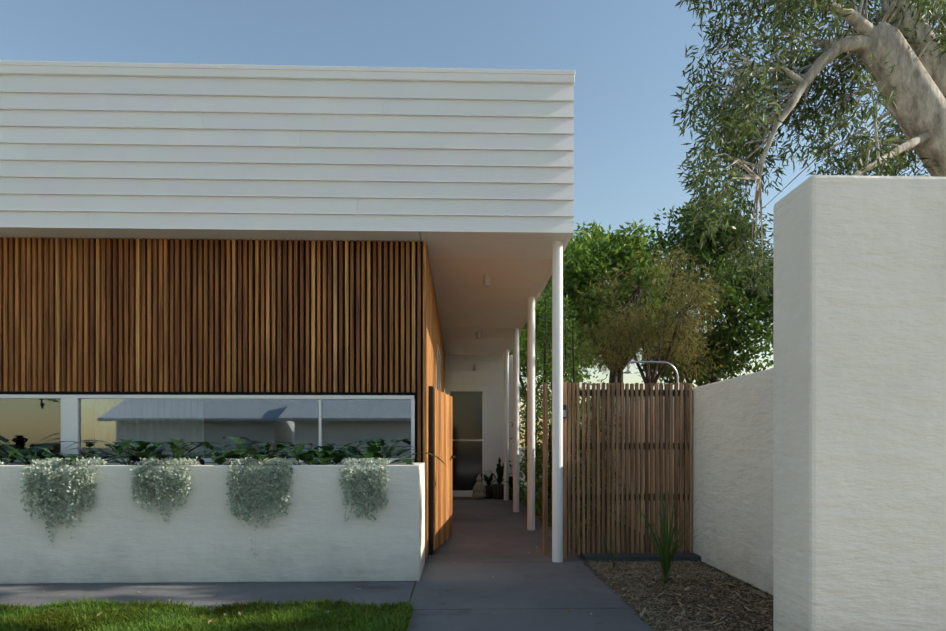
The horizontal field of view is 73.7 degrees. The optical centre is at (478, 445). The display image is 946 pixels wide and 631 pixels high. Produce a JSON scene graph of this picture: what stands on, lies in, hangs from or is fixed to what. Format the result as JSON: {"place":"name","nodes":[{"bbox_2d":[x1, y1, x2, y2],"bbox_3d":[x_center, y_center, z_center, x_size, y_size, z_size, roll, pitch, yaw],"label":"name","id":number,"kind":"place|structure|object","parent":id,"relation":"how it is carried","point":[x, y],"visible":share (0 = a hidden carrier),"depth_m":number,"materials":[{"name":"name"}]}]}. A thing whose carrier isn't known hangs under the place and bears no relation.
{"place":"outdoors","nodes":[
{"label":"outdoors","id":0,"kind":"place"},
{"bbox_2d":[0,599,410,630],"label":"lawn grass","id":1,"kind":"structure","parent":0,"point":[311,616],"depth_m":3.77,"materials":[{"name":"green plant"}]},
{"bbox_2d":[0,602,329,622],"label":"lawn litter","id":2,"kind":"object","parent":1,"relation":"on","point":[208,621],"visible":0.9,"depth_m":3.81,"materials":[{"name":"brown plant"}]},
{"bbox_2d":[0,595,409,611],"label":"lawn edge","id":3,"kind":"object","parent":1,"relation":"on","point":[260,601],"visible":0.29,"depth_m":4.09,"materials":[{"name":"green plant"}]},
{"bbox_2d":[0,60,574,84],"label":"fascia cap","id":4,"kind":"object","parent":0,"point":[118,69],"visible":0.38,"depth_m":5.47,"materials":[{"name":"white metal"}]},
{"bbox_2d":[0,498,653,630],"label":"concrete path","id":5,"kind":"structure","parent":0,"point":[535,589],"depth_m":4.68,"materials":[{"name":"grey concrete"}]},
{"bbox_2d":[36,580,361,603],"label":"strip litter","id":6,"kind":"object","parent":5,"relation":"on","point":[214,595],"visible":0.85,"depth_m":4.52,"materials":[{"name":"brown plant"}]},
{"bbox_2d":[452,497,480,499],"bbox_3d":[-0.288,1.068,12.769,0.650,0.015,0.430,0,0,-2],"label":"door mat","id":7,"kind":"object","parent":5,"relation":"on","point":[462,498],"depth_m":12.62,"materials":[{"name":"brown"}]},
{"bbox_2d":[472,474,486,498],"bbox_3d":[0.009,0.826,12.692,0.300,0.500,0.240,0,0,-2],"label":"garden statue","id":8,"kind":"object","parent":7,"relation":"on","point":[479,490],"visible":1,"depth_m":12.65,"materials":[{"name":"stone"}]},
{"bbox_2d":[484,484,512,499],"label":"plant pots","id":9,"kind":"object","parent":5,"relation":"on","point":[495,491],"visible":0.62,"depth_m":12.57,"materials":[{"name":"grey ceramic"}]},
{"bbox_2d":[482,472,495,485],"bbox_3d":[0.190,0.674,12.851,0.411,0.323,0.391,0,0,37],"label":"pot plant","id":10,"kind":"object","parent":9,"relation":"on","point":[487,480],"visible":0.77,"depth_m":12.79,"materials":[{"name":"green plant"}]},
{"bbox_2d":[485,457,511,484],"bbox_3d":[0.528,0.514,12.720,0.728,0.563,0.560,0,0,-43],"label":"pot plant","id":11,"kind":"object","parent":9,"relation":"on","point":[500,473],"visible":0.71,"depth_m":12.61,"materials":[{"name":"green plant"}]},
{"bbox_2d":[504,476,512,487],"bbox_3d":[0.662,0.712,12.503,0.343,0.288,0.654,0,0,-2],"label":"pot plant","id":12,"kind":"object","parent":9,"relation":"on","point":[510,482],"visible":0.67,"depth_m":12.42,"materials":[{"name":"green plant"}]},
{"bbox_2d":[424,536,603,623],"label":"path litter","id":13,"kind":"object","parent":5,"relation":"on","point":[493,576],"visible":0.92,"depth_m":4.25,"materials":[{"name":"brown plant"}]},
{"bbox_2d":[504,241,562,561],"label":"verandah posts","id":14,"kind":"object","parent":5,"relation":"on","point":[557,401],"visible":1,"depth_m":7.98,"materials":[{"name":"white metal"}]},
{"bbox_2d":[36,448,772,630],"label":"ground","id":15,"kind":"structure","parent":0,"point":[550,505],"depth_m":4.91,"materials":[{"name":"soil"}]},
{"bbox_2d":[0,238,422,462],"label":"cladding","id":16,"kind":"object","parent":15,"relation":"on","point":[248,392],"visible":0.26,"depth_m":5.80,"materials":[{"name":"brown wood"}]},
{"bbox_2d":[95,399,203,457],"bbox_3d":[-3.066,-0.324,5.882,1.000,2.200,0.054,0,0,-2],"label":"sheer curtain","id":17,"kind":"object","parent":16,"relation":"attached to","point":[189,434],"depth_m":5.88,"materials":[{"name":"white"}]},
{"bbox_2d":[0,394,414,461],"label":"window frame","id":18,"kind":"object","parent":16,"relation":"attached to","point":[70,417],"visible":0.67,"depth_m":5.73,"materials":[{"name":"metal"}]},
{"bbox_2d":[0,398,410,457],"bbox_3d":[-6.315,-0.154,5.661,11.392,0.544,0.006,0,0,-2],"label":"window glass","id":19,"kind":"object","parent":18,"relation":"in","point":[25,423],"depth_m":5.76,"materials":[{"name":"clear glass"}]},
{"bbox_2d":[0,237,425,559],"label":"timber battens","id":20,"kind":"object","parent":16,"relation":"attached to","point":[27,313],"visible":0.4,"depth_m":5.74,"materials":[{"name":"brown wood"}]},
{"bbox_2d":[0,228,567,258],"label":"soffit","id":21,"kind":"structure","parent":16,"relation":"on","point":[492,245],"depth_m":5.71,"materials":[{"name":"paint"}]},
{"bbox_2d":[426,243,444,558],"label":"timber side boards","id":22,"kind":"object","parent":16,"relation":"attached to","point":[434,338],"visible":0.5,"depth_m":6.63,"materials":[{"name":"brown wood"}]},
{"bbox_2d":[437,344,444,392],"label":"side wall frames","id":23,"kind":"structure","parent":16,"relation":"attached to","point":[438,369],"depth_m":9.56,"materials":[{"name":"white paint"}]},
{"bbox_2d":[428,386,455,554],"bbox_3d":[-0.383,0.246,6.750,0.264,1.660,1.092,0,0,-2],"label":"gate leaf frame","id":24,"kind":"object","parent":16,"relation":"attached to","point":[430,471],"visible":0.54,"depth_m":6.21,"materials":[{"name":"brown wood"}]},
{"bbox_2d":[434,388,451,549],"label":"gate leaf boards","id":25,"kind":"object","parent":24,"relation":"attached to","point":[442,470],"visible":1,"depth_m":6.64,"materials":[{"name":"brown wood"}]},
{"bbox_2d":[0,463,424,583],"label":"planter wall","id":26,"kind":"structure","parent":15,"relation":"on","point":[202,534],"depth_m":4.95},
{"bbox_2d":[0,456,391,557],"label":"trailing plants","id":27,"kind":"object","parent":26,"relation":"attached to","point":[49,493],"visible":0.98,"depth_m":4.88,"materials":[{"name":"green plant"}]},
{"bbox_2d":[0,437,444,473],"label":"planter plants","id":28,"kind":"object","parent":26,"relation":"in","point":[328,453],"depth_m":5.30,"materials":[{"name":"green plant"}]},
{"bbox_2d":[448,355,512,496],"bbox_3d":[0.010,-0.404,13.203,1.410,2.960,0.220,0,0,-2],"label":"door frame","id":29,"kind":"structure","parent":15,"relation":"on","point":[467,493],"depth_m":13.10,"materials":[{"name":"white paint"}]},
{"bbox_2d":[450,391,481,490],"bbox_3d":[-0.258,-0.094,13.113,0.670,2.060,0.007,0,0,-2],"label":"door glass","id":30,"kind":"object","parent":29,"relation":"attached to","point":[466,424],"visible":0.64,"depth_m":13.11,"materials":[{"name":"black"}]},
{"bbox_2d":[445,355,510,484],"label":"wall boards","id":31,"kind":"object","parent":29,"relation":"attached to","point":[487,376],"visible":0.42,"depth_m":13.13,"materials":[{"name":"white paint"}]},
{"bbox_2d":[512,346,549,379],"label":"tree","id":32,"kind":"object","parent":15,"relation":"on","point":[521,370],"depth_m":40.59,"materials":[{"name":"green plant"}]},
{"bbox_2d":[504,486,590,548],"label":"grass plants","id":33,"kind":"object","parent":15,"relation":"on","point":[538,508],"visible":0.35,"depth_m":9.18,"materials":[{"name":"green plant"}]},
{"bbox_2d":[509,284,593,479],"bbox_3d":[1.484,-2.032,18.967,4.180,6.222,3.872,0,0,-2],"label":"tree","id":34,"kind":"object","parent":15,"relation":"on","point":[537,321],"depth_m":18.86,"materials":[{"name":"green plant"}]},
{"bbox_2d":[509,279,634,532],"bbox_3d":[1.402,-0.988,12.020,1.890,4.207,9.162,0,0,-2],"label":"tree","id":35,"kind":"object","parent":15,"relation":"on","point":[538,451],"depth_m":11.17,"materials":[{"name":"green plant"}]},
{"bbox_2d":[519,226,634,385],"bbox_3d":[5.076,-5.280,33.937,8.585,12.732,9.014,0,0,-2],"label":"round tree","id":36,"kind":"object","parent":15,"relation":"on","point":[583,241],"depth_m":33.05,"materials":[{"name":"green plant"}]},
{"bbox_2d":[535,219,695,388],"bbox_3d":[4.685,-3.283,21.780,6.114,8.743,5.686,0,0,-2],"label":"tree","id":37,"kind":"object","parent":15,"relation":"on","point":[623,247],"depth_m":20.67,"materials":[{"name":"green plant"}]},
{"bbox_2d":[580,396,653,414],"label":"neighbour shed wall","id":38,"kind":"structure","parent":15,"relation":"on","point":[615,401],"depth_m":11.59,"materials":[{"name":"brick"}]},
{"bbox_2d":[543,382,692,558],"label":"fence battens","id":39,"kind":"object","parent":15,"relation":"on","point":[661,464],"visible":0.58,"depth_m":6.00,"materials":[{"name":"brown wood"}]},
{"bbox_2d":[563,405,566,418],"bbox_3d":[0.803,-0.319,5.950,0.050,0.130,0.025,0,0,-2],"label":"gate keypad","id":40,"kind":"object","parent":39,"relation":"attached to","point":[564,407],"visible":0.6,"depth_m":5.94,"materials":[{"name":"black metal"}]},
{"bbox_2d":[571,389,688,500],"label":"fence rails","id":41,"kind":"object","parent":39,"relation":"attached to","point":[580,390],"depth_m":6.04,"materials":[{"name":"brown wood"}]},
{"bbox_2d":[569,306,695,383],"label":"tree","id":42,"kind":"object","parent":15,"relation":"on","point":[620,376],"depth_m":48.00,"materials":[{"name":"brown plant"}]},
{"bbox_2d":[579,550,700,562],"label":"fence plinth","id":43,"kind":"structure","parent":15,"relation":"on","point":[633,557],"depth_m":5.83,"materials":[{"name":"grey concrete"}]},
{"bbox_2d":[563,240,733,386],"bbox_3d":[3.479,-1.624,13.128,3.494,5.406,3.389,0,0,-2],"label":"feathery tree","id":44,"kind":"object","parent":15,"relation":"on","point":[617,331],"depth_m":12.77,"materials":[{"name":"green plant"}]},
{"bbox_2d":[549,368,772,595],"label":"wall","id":45,"kind":"structure","parent":15,"relation":"on","point":[733,448],"depth_m":5.18,"materials":[{"name":"white paint"}]},
{"bbox_2d":[623,361,683,465],"bbox_3d":[1.744,-0.320,6.309,0.600,1.048,0.100,0,0,-2],"label":"outdoor shower","id":46,"kind":"object","parent":45,"relation":"attached to","point":[668,363],"visible":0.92,"depth_m":6.31,"materials":[{"name":"silver metal"}]},
{"bbox_2d":[582,560,772,630],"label":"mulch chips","id":47,"kind":"object","parent":15,"relation":"on","point":[741,608],"visible":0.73,"depth_m":4.42,"materials":[{"name":"brown wood"}]},
{"bbox_2d":[586,559,772,630],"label":"mulch dry leaves","id":48,"kind":"object","parent":47,"relation":"on","point":[698,606],"visible":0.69,"depth_m":4.46,"materials":[{"name":"brown plant"}]},
{"bbox_2d":[631,182,772,387],"bbox_3d":[5.774,-2.627,15.606,4.254,7.431,4.162,0,0,-2],"label":"dense tree","id":49,"kind":"object","parent":15,"relation":"on","point":[758,309],"depth_m":14.50,"materials":[{"name":"green plant"}]},
{"bbox_2d":[773,175,945,630],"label":"tall wall","id":50,"kind":"structure","parent":15,"relation":"on","point":[859,403],"depth_m":2.89,"materials":[{"name":"white paint"}]},
{"bbox_2d":[0,0,942,447],"label":"sky","id":51,"kind":"structure","parent":0,"point":[627,58],"materials":[{"name":"blue"}]},
{"bbox_2d":[429,258,551,354],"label":"porch ceiling","id":52,"kind":"structure","parent":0,"point":[469,305],"depth_m":8.09,"materials":[{"name":"white paint"}]},
{"bbox_2d":[474,275,490,370],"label":"down lights","id":53,"kind":"object","parent":52,"relation":"attached to","point":[486,280],"visible":1,"depth_m":7.00,"materials":[{"name":"white"}]},
{"bbox_2d":[509,221,573,350],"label":"soffit edge trim","id":54,"kind":"structure","parent":52,"relation":"attached to","point":[545,278],"depth_m":7.12,"materials":[{"name":"white metal"}]},
{"bbox_2d":[670,0,945,300],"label":"paperbark","id":55,"kind":"object","parent":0,"point":[730,121],"depth_m":8.74,"materials":[{"name":"green plant"}]},
{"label":"lawn","id":56,"kind":"structure","parent":0,"visible":0},
{"bbox_2d":[376,599,417,630],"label":"lawn edge","id":57,"kind":"object","parent":56,"relation":"on","point":[403,622],"visible":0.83,"depth_m":3.69,"materials":[{"name":"green plant"}]},
{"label":"mulch","id":58,"kind":"object","parent":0,"visible":0},
{"bbox_2d":[603,532,628,569],"bbox_3d":[1.206,0.910,5.523,0.312,0.352,0.305,0,0,-2],"label":"strappy plant","id":59,"kind":"object","parent":58,"relation":"on","point":[612,557],"visible":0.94,"depth_m":5.49,"materials":[{"name":"green plant"}]},
{"bbox_2d":[598,575,703,630],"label":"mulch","id":60,"kind":"object","parent":58,"relation":"on","point":[650,602],"visible":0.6,"depth_m":4.25,"materials":[{"name":"brown wood"}]},
{"bbox_2d":[587,560,726,579],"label":"straw mulch","id":61,"kind":"object","parent":58,"relation":"on","point":[595,567],"visible":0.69,"depth_m":5.34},
{"bbox_2d":[610,476,728,582],"bbox_3d":[1.437,0.647,4.919,0.776,0.877,0.854,0,0,-25],"label":"strappy plant","id":62,"kind":"object","parent":58,"relation":"on","point":[666,555],"visible":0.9,"depth_m":4.87,"materials":[{"name":"green plant"}]},
{"bbox_3d":[-5.740,-2.584,10.571,12.823,1.360,10.350,0,0,-2],"label":"roof","id":63,"kind":"object","parent":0,"visible":0},
{"bbox_2d":[0,75,573,353],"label":"fascia boards","id":64,"kind":"object","parent":63,"relation":"attached to","point":[139,153],"visible":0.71,"depth_m":5.49,"materials":[{"name":"white wood"}]}
]}

